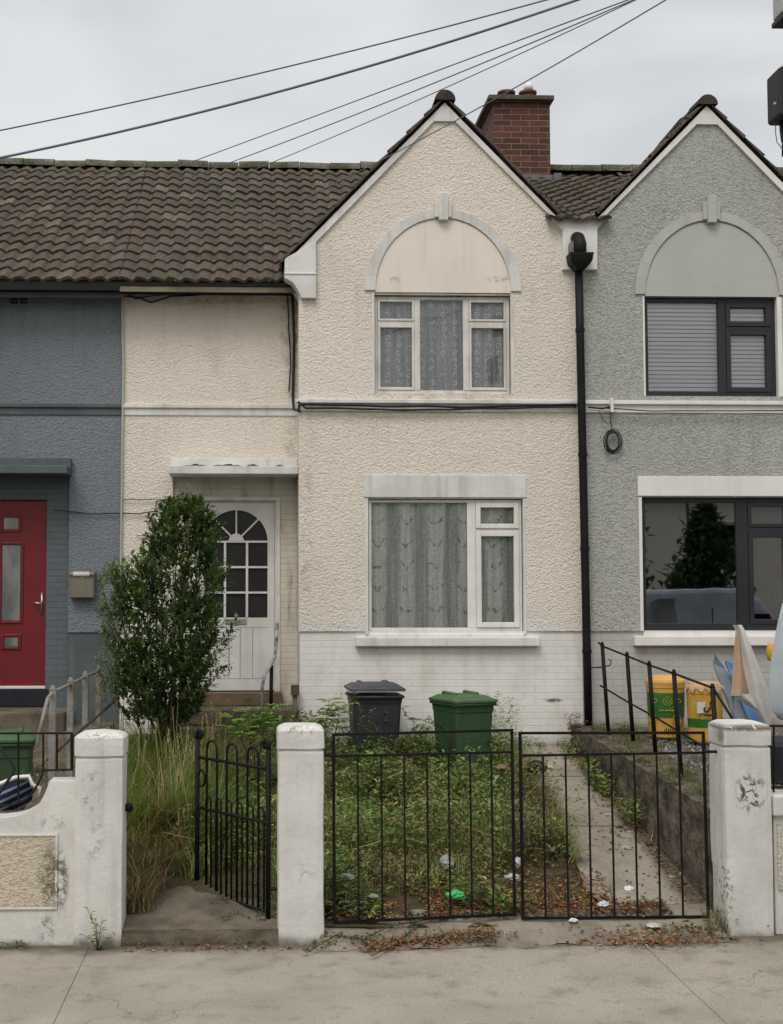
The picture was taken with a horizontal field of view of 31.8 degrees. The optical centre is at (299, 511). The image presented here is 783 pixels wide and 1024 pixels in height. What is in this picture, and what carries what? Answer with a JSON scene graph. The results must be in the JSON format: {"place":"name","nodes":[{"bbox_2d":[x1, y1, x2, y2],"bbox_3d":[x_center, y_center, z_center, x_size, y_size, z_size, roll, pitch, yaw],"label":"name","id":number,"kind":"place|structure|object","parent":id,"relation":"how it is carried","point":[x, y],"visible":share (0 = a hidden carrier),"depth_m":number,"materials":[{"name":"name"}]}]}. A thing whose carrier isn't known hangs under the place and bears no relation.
{"place":"outdoors","nodes":[
{"label":"outdoors","id":0,"kind":"place"},
{"bbox_2d":[0,946,88,1023],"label":"pavement","id":1,"kind":"structure","parent":0,"point":[35,983],"depth_m":8.94,"materials":[{"name":"concrete"}]},
{"bbox_2d":[0,777,74,945],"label":"front wall","id":2,"kind":"structure","parent":1,"relation":"on","point":[37,875],"depth_m":9.86,"materials":[{"name":"paint"}]},
{"bbox_2d":[0,732,73,806],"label":"wall railing","id":3,"kind":"object","parent":2,"relation":"on","point":[56,769],"depth_m":10.03,"materials":[{"name":"black metal"}]},
{"bbox_2d":[0,722,112,812],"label":"gravel ground","id":4,"kind":"structure","parent":0,"point":[36,800],"depth_m":12.46,"materials":[{"name":"grey gravel"}]},
{"bbox_2d":[0,743,15,793],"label":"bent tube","id":5,"kind":"object","parent":4,"relation":"on","point":[12,766],"visible":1,"depth_m":10.28,"materials":[{"name":"metal"}]},
{"bbox_2d":[0,726,36,780],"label":"wheelie bin","id":6,"kind":"object","parent":4,"relation":"on","point":[8,742],"visible":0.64,"depth_m":11.46,"materials":[{"name":"green plastic"}]},
{"bbox_2d":[0,774,41,810],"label":"folding chair","id":7,"kind":"object","parent":4,"relation":"on","point":[8,794],"visible":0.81,"depth_m":10.39,"materials":[{"name":"blue fabric"}]},
{"bbox_2d":[0,707,66,731],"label":"entrance step","id":8,"kind":"object","parent":4,"relation":"on","point":[15,717],"visible":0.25,"depth_m":14.01,"materials":[{"name":"concrete"}]},
{"bbox_2d":[35,665,116,782],"bbox_3d":[-1.882,1.959,12.027,0.233,1.075,3.635,0,-4,-1],"label":"step railing","id":9,"kind":"object","parent":4,"relation":"on","point":[51,698],"visible":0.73,"depth_m":11.44,"materials":[{"name":"metal"}]},
{"bbox_2d":[0,158,155,729],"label":"terraced house","id":10,"kind":"structure","parent":4,"relation":"on","point":[65,225],"depth_m":14.81,"materials":[{"name":"blue paint"}]},
{"bbox_2d":[10,298,26,303],"bbox_3d":[-3.049,-2.291,14.879,0.186,0.057,0.016,0,-4,-2],"label":"air brick","id":11,"kind":"object","parent":10,"relation":"attached to","point":[17,299],"visible":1,"depth_m":14.87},
{"bbox_2d":[0,501,46,685],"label":"door","id":12,"kind":"structure","parent":10,"relation":"in","point":[23,524],"depth_m":14.78,"materials":[{"name":"red"}]},
{"bbox_2d":[69,571,95,597],"bbox_3d":[-2.321,0.775,14.642,0.275,0.291,0.128,0,-4,-2],"label":"letterbox","id":13,"kind":"object","parent":10,"relation":"attached to","point":[82,584],"visible":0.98,"depth_m":14.60,"materials":[{"name":"brown metal"}]},
{"bbox_2d":[27,689,276,912],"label":"tall grass","id":14,"kind":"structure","parent":0,"point":[148,840],"depth_m":11.48,"materials":[{"name":"green plant"}]},
{"bbox_2d":[121,886,278,946],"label":"entrance path","id":15,"kind":"structure","parent":0,"point":[189,915],"depth_m":9.95,"materials":[{"name":"concrete"}]},
{"bbox_2d":[195,728,277,918],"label":"garden gate","id":16,"kind":"structure","parent":15,"relation":"on","point":[266,742],"depth_m":10.42,"materials":[{"name":"black metal"}]},
{"bbox_2d":[53,943,726,1023],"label":"pavement","id":17,"kind":"structure","parent":0,"point":[558,983],"depth_m":8.78,"materials":[{"name":"concrete"}]},
{"bbox_2d":[79,907,114,949],"bbox_3d":[-1.421,2.950,9.693,0.250,0.312,0.145,-1,-4,12],"label":"weed clump","id":18,"kind":"object","parent":17,"relation":"on","point":[97,943],"visible":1,"depth_m":9.70,"materials":[{"name":"green plant"}]},
{"bbox_2d":[73,729,127,947],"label":"gate pillar","id":19,"kind":"structure","parent":17,"relation":"on","point":[100,825],"depth_m":9.84,"materials":[{"name":"paint"}]},
{"bbox_2d":[125,803,133,811],"bbox_3d":[-1.265,2.161,10.019,0.103,0.064,0.070,0,-4,-2],"label":"gate latch stop","id":20,"kind":"object","parent":19,"relation":"attached to","point":[129,807],"visible":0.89,"depth_m":9.99,"materials":[{"name":"black paint"}]},
{"bbox_2d":[276,722,324,945],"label":"gate pillar","id":21,"kind":"structure","parent":17,"relation":"on","point":[300,834],"depth_m":9.88,"materials":[{"name":"paint"}]},
{"bbox_2d":[324,729,515,926],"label":"driveway gate","id":22,"kind":"structure","parent":21,"relation":"attached to","point":[333,756],"depth_m":10.07,"materials":[{"name":"black metal"}]},
{"bbox_2d":[125,749,768,951],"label":"fallen leaves","id":23,"kind":"object","parent":17,"relation":"on","point":[650,941],"visible":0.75,"depth_m":10.18,"materials":[{"name":"brown plant"}]},
{"bbox_2d":[0,0,782,166],"label":"sky","id":24,"kind":"structure","parent":0,"point":[616,98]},
{"bbox_2d":[126,734,721,929],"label":"garden soil","id":25,"kind":"structure","parent":0,"point":[176,880],"depth_m":10.88,"materials":[{"name":"brown soil"}]},
{"bbox_2d":[93,483,240,773],"bbox_3d":[-1.247,1.178,12.898,1.419,2.936,1.129,0,-4,-2],"label":"evergreen shrub","id":26,"kind":"object","parent":25,"relation":"on","point":[139,675],"visible":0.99,"depth_m":12.74,"materials":[{"name":"green plant"}]},
{"bbox_2d":[168,691,298,766],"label":"door steps","id":27,"kind":"structure","parent":25,"relation":"on","point":[232,699],"depth_m":14.12,"materials":[{"name":"brown paint"}]},
{"bbox_2d":[260,623,278,714],"bbox_3d":[-0.310,1.654,14.322,0.057,0.986,0.466,-2,-4,23],"label":"step handrail","id":28,"kind":"object","parent":27,"relation":"on","point":[270,667],"visible":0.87,"depth_m":14.32,"materials":[{"name":"metal"}]},
{"bbox_2d":[216,703,289,769],"bbox_3d":[-0.438,2.021,12.264,0.726,0.600,0.401,2,-4,-30],"label":"ash sapling","id":29,"kind":"object","parent":25,"relation":"on","point":[253,724],"visible":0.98,"depth_m":12.26,"materials":[{"name":"green plant"}]},
{"bbox_2d":[314,697,358,749],"bbox_3d":[0.347,1.984,12.811,0.440,0.487,0.394,0,-4,-2],"label":"ash sapling","id":30,"kind":"object","parent":25,"relation":"on","point":[330,711],"visible":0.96,"depth_m":12.81,"materials":[{"name":"green plant"}]},
{"bbox_2d":[119,89,604,747],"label":"terraced house","id":31,"kind":"structure","parent":25,"relation":"on","point":[421,557],"depth_m":14.54,"materials":[{"name":"white paint"}]},
{"bbox_2d":[53,500,164,514],"bbox_3d":[-1.885,-0.057,14.747,1.520,0.173,0.010,0,-4,-2],"label":"wall cable","id":32,"kind":"object","parent":31,"relation":"attached to","point":[109,513],"depth_m":14.73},
{"bbox_2d":[120,294,124,623],"bbox_3d":[-1.919,-0.584,14.778,0.048,3.621,0.021,0,-4,-2],"label":"wall cable","id":33,"kind":"object","parent":31,"relation":"attached to","point":[122,421],"depth_m":14.79,"materials":[{"name":"grey paint"}]},
{"bbox_2d":[0,291,286,294],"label":"wall cable","id":34,"kind":"object","parent":31,"relation":"attached to","point":[152,293],"depth_m":14.79,"materials":[{"name":"black rubber"}]},
{"bbox_2d":[123,499,164,499],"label":"wall cable","id":35,"kind":"object","parent":31,"relation":"attached to","point":[143,499],"depth_m":14.75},
{"bbox_2d":[128,294,170,298],"bbox_3d":[-1.028,-2.368,14.919,1.748,0.115,0.012,0,-4,-2],"label":"wall cable","id":36,"kind":"object","parent":31,"relation":"attached to","point":[146,296],"depth_m":14.89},
{"bbox_2d":[124,294,206,302],"bbox_3d":[-1.417,-2.329,14.903,0.990,0.120,0.016,0,-4,-2],"label":"wall cable","id":37,"kind":"object","parent":31,"relation":"attached to","point":[165,297],"depth_m":14.90,"materials":[{"name":"black rubber"}]},
{"bbox_2d":[199,502,273,689],"bbox_3d":[-0.683,0.911,14.874,0.813,2.038,0.057,0,-4,-2],"label":"door","id":38,"kind":"structure","parent":31,"relation":"in","point":[247,545],"depth_m":14.88,"materials":[{"name":"white paint"}]},
{"bbox_2d":[287,295,290,391],"bbox_3d":[-0.116,-1.847,14.917,0.052,1.078,0.012,0,-4,-2],"label":"wall cable","id":39,"kind":"object","parent":31,"relation":"attached to","point":[289,343],"depth_m":14.91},
{"bbox_2d":[291,684,298,721],"bbox_3d":[-0.047,2.083,14.115,0.081,0.601,0.100,0,-4,-2],"label":"waste pipe","id":40,"kind":"object","parent":31,"relation":"attached to","point":[294,690],"visible":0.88,"depth_m":14.09,"materials":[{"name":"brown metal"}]},
{"bbox_2d":[291,295,300,411],"bbox_3d":[-0.043,-1.714,14.650,0.052,1.374,0.548,0,-4,-6],"label":"wall cable","id":41,"kind":"object","parent":31,"relation":"attached to","point":[293,352],"depth_m":14.90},
{"bbox_2d":[168,0,627,170],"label":"overhead wire","id":42,"kind":"object","parent":31,"relation":"attached to","point":[417,77],"visible":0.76,"depth_m":13.11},
{"bbox_2d":[192,0,632,176],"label":"overhead wire","id":43,"kind":"object","parent":31,"relation":"attached to","point":[431,83],"visible":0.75,"depth_m":12.99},
{"bbox_2d":[218,0,635,183],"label":"overhead wire","id":44,"kind":"object","parent":31,"relation":"attached to","point":[445,87],"visible":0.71,"depth_m":12.80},
{"bbox_2d":[298,403,575,410],"bbox_3d":[1.449,-1.104,14.392,2.943,0.091,0.023,0,-4,-2],"label":"wall cable","id":45,"kind":"object","parent":31,"relation":"attached to","point":[443,406],"depth_m":14.38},
{"bbox_2d":[298,401,575,410],"bbox_3d":[1.447,-1.110,14.392,2.940,0.103,0.019,0,-4,-2],"label":"wall cable","id":46,"kind":"object","parent":31,"relation":"attached to","point":[432,409],"depth_m":14.38,"materials":[{"name":"black rubber"}]},
{"bbox_2d":[374,295,509,394],"bbox_3d":[1.513,-1.778,14.603,1.459,1.125,0.118,0,-4,-2],"label":"window","id":47,"kind":"structure","parent":31,"relation":"in","point":[423,344],"depth_m":14.62,"materials":[{"name":"white paint"}]},
{"bbox_2d":[368,499,523,633],"bbox_3d":[1.532,0.572,14.447,1.649,1.460,0.131,0,-4,-2],"label":"window","id":48,"kind":"structure","parent":31,"relation":"in","point":[436,566],"depth_m":14.47,"materials":[{"name":"white plastic"}]},
{"bbox_2d":[475,82,561,180],"bbox_3d":[2.906,-4.738,18.500,0.919,2.015,1.530,0,-4,-2],"label":"chimney stack","id":49,"kind":"object","parent":31,"relation":"on","point":[513,127],"visible":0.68,"depth_m":17.95,"materials":[{"name":"red brick"}]},
{"bbox_2d":[566,232,593,725],"bbox_3d":[2.957,-0.385,14.314,0.252,5.201,0.221,0,-4,-2],"label":"drainpipe","id":50,"kind":"object","parent":31,"relation":"attached to","point":[579,258],"visible":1,"depth_m":14.35,"materials":[{"name":"black paint"}]},
{"bbox_2d":[368,894,378,898],"bbox_3d":[0.553,2.862,10.201,0.072,0.035,0.076,3,-5,-42],"label":"glass bottle","id":51,"kind":"object","parent":25,"relation":"on","point":[373,896],"visible":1,"depth_m":10.18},
{"bbox_2d":[344,680,405,752],"bbox_3d":[0.750,2.055,13.741,0.570,0.720,0.682,0,-4,-2],"label":"wheelie bin","id":52,"kind":"object","parent":25,"relation":"on","point":[383,699],"visible":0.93,"depth_m":13.48,"materials":[{"name":"black plastic"}]},
{"bbox_2d":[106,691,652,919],"bbox_3d":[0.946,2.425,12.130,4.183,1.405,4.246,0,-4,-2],"label":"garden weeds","id":53,"kind":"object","parent":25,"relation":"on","point":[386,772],"visible":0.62,"depth_m":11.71,"materials":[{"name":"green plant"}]},
{"bbox_2d":[341,873,354,881],"bbox_3d":[0.369,2.825,10.585,0.110,0.066,0.122,0,-4,-2],"label":"plastic cup","id":54,"kind":"object","parent":53,"relation":"on","point":[351,877],"visible":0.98,"depth_m":10.54,"materials":[{"name":"white plastic"}]},
{"bbox_2d":[346,690,384,754],"bbox_3d":[0.624,1.997,12.928,0.377,0.621,0.117,0,-4,-2],"label":"bramble","id":55,"kind":"object","parent":53,"relation":"on","point":[369,722],"visible":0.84,"depth_m":12.93,"materials":[{"name":"green plant"}]},
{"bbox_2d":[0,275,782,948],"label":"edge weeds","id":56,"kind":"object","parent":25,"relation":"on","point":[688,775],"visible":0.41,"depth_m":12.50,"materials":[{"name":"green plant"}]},
{"bbox_2d":[493,764,510,772],"bbox_3d":[1.869,2.372,12.666,0.151,0.081,0.149,2,-4,-32],"label":"brick rubble","id":57,"kind":"object","parent":56,"relation":"on","point":[497,768],"visible":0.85,"depth_m":12.62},
{"bbox_2d":[388,706,459,762],"bbox_3d":[1.178,2.102,12.941,0.695,0.542,0.121,0,-4,-2],"label":"bramble","id":58,"kind":"object","parent":25,"relation":"on","point":[441,729],"visible":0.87,"depth_m":12.94,"materials":[{"name":"green plant"}]},
{"bbox_2d":[439,854,454,868],"bbox_3d":[1.176,2.787,10.896,0.111,0.128,0.110,3,-5,-42],"label":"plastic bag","id":59,"kind":"object","parent":25,"relation":"on","point":[444,859],"visible":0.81,"depth_m":10.87,"materials":[{"name":"white plastic"}]},
{"bbox_2d":[446,889,465,899],"bbox_3d":[1.164,2.856,10.214,0.146,0.081,0.144,0,-4,-2],"label":"green packet","id":60,"kind":"object","parent":25,"relation":"on","point":[456,894],"visible":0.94,"depth_m":10.17},
{"bbox_2d":[429,690,497,774],"bbox_3d":[1.585,2.155,13.322,0.479,0.819,0.583,2,-4,-24],"label":"wheelie bin","id":61,"kind":"object","parent":25,"relation":"on","point":[468,710],"visible":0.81,"depth_m":13.13,"materials":[{"name":"green plastic"}]},
{"bbox_2d":[504,873,520,881],"bbox_3d":[1.650,2.831,10.614,0.124,0.069,0.122,0,-4,-2],"label":"plastic bag","id":62,"kind":"object","parent":25,"relation":"on","point":[508,876],"visible":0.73,"depth_m":10.58,"materials":[{"name":"white plastic"}]},
{"bbox_2d":[515,857,519,867],"bbox_3d":[1.733,2.788,10.916,0.078,0.087,0.102,0,-4,-2],"label":"plastic bag","id":63,"kind":"object","parent":25,"relation":"on","point":[517,862],"visible":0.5,"depth_m":10.89,"materials":[{"name":"white plastic"}]},
{"bbox_2d":[527,759,547,774],"bbox_3d":[2.195,2.364,12.673,0.186,0.144,0.195,3,-5,-41],"label":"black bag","id":64,"kind":"object","parent":25,"relation":"on","point":[532,762],"visible":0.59,"depth_m":12.63,"materials":[{"name":"black plastic"}]},
{"bbox_2d":[571,724,713,912],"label":"retaining wall","id":65,"kind":"structure","parent":25,"relation":"on","point":[693,843],"depth_m":11.37,"materials":[{"name":"concrete"}]},
{"bbox_2d":[591,642,733,775],"bbox_3d":[3.198,1.820,12.371,0.148,1.190,3.713,0,-4,-3],"label":"boundary railing","id":66,"kind":"object","parent":65,"relation":"on","point":[713,691],"visible":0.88,"depth_m":12.31,"materials":[{"name":"black metal"}]},
{"bbox_2d":[306,0,665,197],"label":"overhead wire","id":67,"kind":"object","parent":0,"point":[500,95],"visible":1,"depth_m":11.36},
{"bbox_2d":[317,904,730,950],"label":"driveway threshold path","id":68,"kind":"structure","parent":0,"point":[531,934],"depth_m":9.96,"materials":[{"name":"concrete"}]},
{"bbox_2d":[302,898,740,956],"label":"fallen leaves","id":69,"kind":"object","parent":68,"relation":"on","point":[376,932],"visible":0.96,"depth_m":9.96,"materials":[{"name":"brown plant"}]},
{"bbox_2d":[568,918,577,922],"bbox_3d":[2.006,2.992,10.035,0.064,0.035,0.064,-2,-4,33],"label":"crumpled paper","id":70,"kind":"object","parent":68,"relation":"on","point":[572,920],"visible":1,"depth_m":10.02,"materials":[{"name":"white paper"}]},
{"bbox_2d":[597,900,608,906],"bbox_3d":[2.269,2.930,10.239,0.094,0.050,0.088,3,-5,-40],"label":"crumpled paper","id":71,"kind":"object","parent":68,"relation":"on","point":[603,903],"visible":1,"depth_m":10.22,"materials":[{"name":"white paper"}]},
{"bbox_2d":[644,922,660,927],"bbox_3d":[2.570,3.006,9.954,0.117,0.031,0.122,0,-4,-2],"label":"crumpled paper","id":72,"kind":"object","parent":68,"relation":"on","point":[653,925],"visible":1,"depth_m":9.93,"materials":[{"name":"white paper"}]},
{"bbox_2d":[517,746,705,905],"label":"driveway path","id":73,"kind":"structure","parent":0,"point":[601,856],"depth_m":11.44,"materials":[{"name":"concrete"}]},
{"bbox_2d":[621,844,633,849],"bbox_3d":[2.736,2.812,11.455,0.101,0.054,0.102,-2,-4,35],"label":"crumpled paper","id":74,"kind":"object","parent":73,"relation":"on","point":[628,847],"visible":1,"depth_m":11.43,"materials":[{"name":"white paper"}]},
{"bbox_2d":[624,886,633,889],"bbox_3d":[2.557,2.929,10.630,0.089,0.050,0.091,0,-4,-2],"label":"crumpled paper","id":75,"kind":"object","parent":73,"relation":"on","point":[627,887],"visible":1,"depth_m":10.61,"materials":[{"name":"white paper"}]},
{"bbox_2d":[590,727,782,803],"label":"neighbour ground","id":76,"kind":"structure","parent":0,"point":[684,756],"depth_m":12.90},
{"bbox_2d":[508,94,782,728],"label":"terraced house","id":77,"kind":"structure","parent":76,"relation":"on","point":[683,295],"depth_m":14.56,"materials":[{"name":"grey paint"}]},
{"bbox_2d":[588,406,609,409],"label":"wall cable","id":78,"kind":"object","parent":77,"relation":"attached to","point":[598,407],"depth_m":14.44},
{"bbox_2d":[609,398,613,412],"bbox_3d":[3.293,-1.128,14.475,0.032,0.152,0.080,0,-4,-2],"label":"cable bracket","id":79,"kind":"object","parent":77,"relation":"attached to","point":[611,405],"visible":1,"depth_m":14.44,"materials":[{"name":"white plastic"}]},
{"bbox_2d":[599,411,621,453],"bbox_3d":[3.284,-0.844,14.437,0.246,0.474,0.034,0,-4,-2],"label":"cable coil","id":80,"kind":"object","parent":79,"relation":"hanging from","point":[608,449],"visible":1,"depth_m":14.43,"materials":[{"name":"black rubber"}]},
{"bbox_2d":[589,410,782,414],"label":"wall cable","id":81,"kind":"object","parent":77,"relation":"attached to","point":[687,414],"depth_m":14.47,"materials":[{"name":"plastic"}]},
{"bbox_2d":[599,407,782,411],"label":"wall cable","id":82,"kind":"object","parent":77,"relation":"attached to","point":[690,410],"depth_m":14.47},
{"bbox_2d":[644,298,775,396],"bbox_3d":[4.378,-1.753,14.885,1.473,1.123,0.492,0,-4,-2],"label":"window","id":83,"kind":"structure","parent":77,"relation":"in","point":[691,350],"depth_m":14.72,"materials":[{"name":"grey glass"}]},
{"bbox_2d":[642,497,782,629],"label":"window","id":84,"kind":"structure","parent":77,"relation":"in","point":[709,563],"depth_m":14.53,"materials":[{"name":"black glass"}]},
{"bbox_2d":[685,681,724,742],"bbox_3d":[3.973,1.957,13.418,0.387,0.584,0.378,0,-4,-2],"label":"yellow tub","id":85,"kind":"object","parent":76,"relation":"on","point":[699,711],"visible":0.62,"depth_m":13.29,"materials":[{"name":"plastic"}]},
{"bbox_2d":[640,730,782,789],"bbox_3d":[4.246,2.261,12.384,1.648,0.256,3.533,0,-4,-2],"label":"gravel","id":86,"kind":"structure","parent":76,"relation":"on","point":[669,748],"depth_m":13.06,"materials":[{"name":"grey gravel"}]},
{"bbox_2d":[645,675,684,737],"bbox_3d":[3.669,1.944,13.729,0.393,0.610,0.394,0,-4,-2],"label":"yellow tub","id":87,"kind":"object","parent":86,"relation":"on","point":[663,697],"visible":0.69,"depth_m":13.58,"materials":[{"name":"plastic"}]},
{"bbox_2d":[713,653,746,719],"bbox_3d":[4.269,1.814,13.543,0.205,0.792,0.981,0,-4,-2],"label":"leaning board","id":88,"kind":"object","parent":86,"relation":"on","point":[724,678],"visible":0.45,"depth_m":13.71,"materials":[{"name":"plastic"}]},
{"bbox_2d":[768,736,782,784],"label":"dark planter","id":89,"kind":"object","parent":86,"relation":"on","point":[779,758],"visible":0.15,"depth_m":11.42,"materials":[{"name":"black plastic"}]},
{"bbox_2d":[719,690,731,714],"bbox_3d":[3.866,1.780,12.349,0.019,0.345,0.233,2,-4,-25],"label":"broom handle","id":90,"kind":"object","parent":76,"relation":"on","point":[722,696],"visible":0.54,"depth_m":12.39,"materials":[{"name":"metal"}]},
{"bbox_2d":[725,660,762,722],"bbox_3d":[4.361,1.820,13.407,0.155,0.693,0.917,0,-4,-2],"label":"leaning board","id":91,"kind":"object","parent":76,"relation":"on","point":[751,713],"visible":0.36,"depth_m":13.22,"materials":[{"name":"blue plastic"}]},
{"bbox_2d":[730,625,770,724],"bbox_3d":[4.182,1.558,12.722,0.384,1.018,0.156,-1,-4,11],"label":"draped sheet","id":92,"kind":"object","parent":76,"relation":"on","point":[749,688],"visible":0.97,"depth_m":12.72,"materials":[{"name":"white fabric"}]},
{"bbox_2d":[770,604,782,719],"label":"covered parasol","id":93,"kind":"object","parent":76,"relation":"on","point":[776,685],"visible":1,"depth_m":12.39,"materials":[{"name":"white fabric"}]},
{"bbox_2d":[644,933,782,1023],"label":"pavement","id":94,"kind":"structure","parent":0,"point":[735,982],"depth_m":9.05,"materials":[{"name":"concrete"}]},
{"bbox_2d":[708,719,773,936],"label":"gate pillar","id":95,"kind":"structure","parent":94,"relation":"on","point":[740,809],"depth_m":10.01,"materials":[{"name":"paint"}]},
{"bbox_2d":[518,731,716,919],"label":"driveway gate","id":96,"kind":"structure","parent":95,"relation":"attached to","point":[703,752],"depth_m":10.12,"materials":[{"name":"black metal"}]},
{"bbox_2d":[771,790,782,933],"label":"front wall","id":97,"kind":"structure","parent":94,"relation":"on","point":[777,817],"depth_m":10.03,"materials":[{"name":"paint"}]},
{"bbox_2d":[769,725,782,791],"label":"wall railing","id":98,"kind":"object","parent":97,"relation":"on","point":[773,786],"depth_m":10.22,"materials":[{"name":"black metal"}]},
{"bbox_2d":[766,643,772,660],"bbox_3d":[4.822,1.434,14.007,0.100,0.180,0.097,0,-4,-2],"label":"yellow float","id":99,"kind":"object","parent":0,"point":[769,648],"visible":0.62,"depth_m":13.98,"materials":[{"name":"plastic"}]},
{"bbox_2d":[767,0,782,156],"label":"utility pole","id":100,"kind":"object","parent":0,"point":[775,96],"visible":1,"depth_m":9.13,"materials":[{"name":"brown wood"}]},
{"bbox_2d":[0,0,546,130],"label":"overhead wire","id":101,"kind":"object","parent":100,"relation":"attached to","point":[276,68],"visible":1,"depth_m":9.21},
{"bbox_2d":[0,0,579,158],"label":"overhead wire","id":102,"kind":"object","parent":100,"relation":"attached to","point":[293,87],"visible":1,"depth_m":9.14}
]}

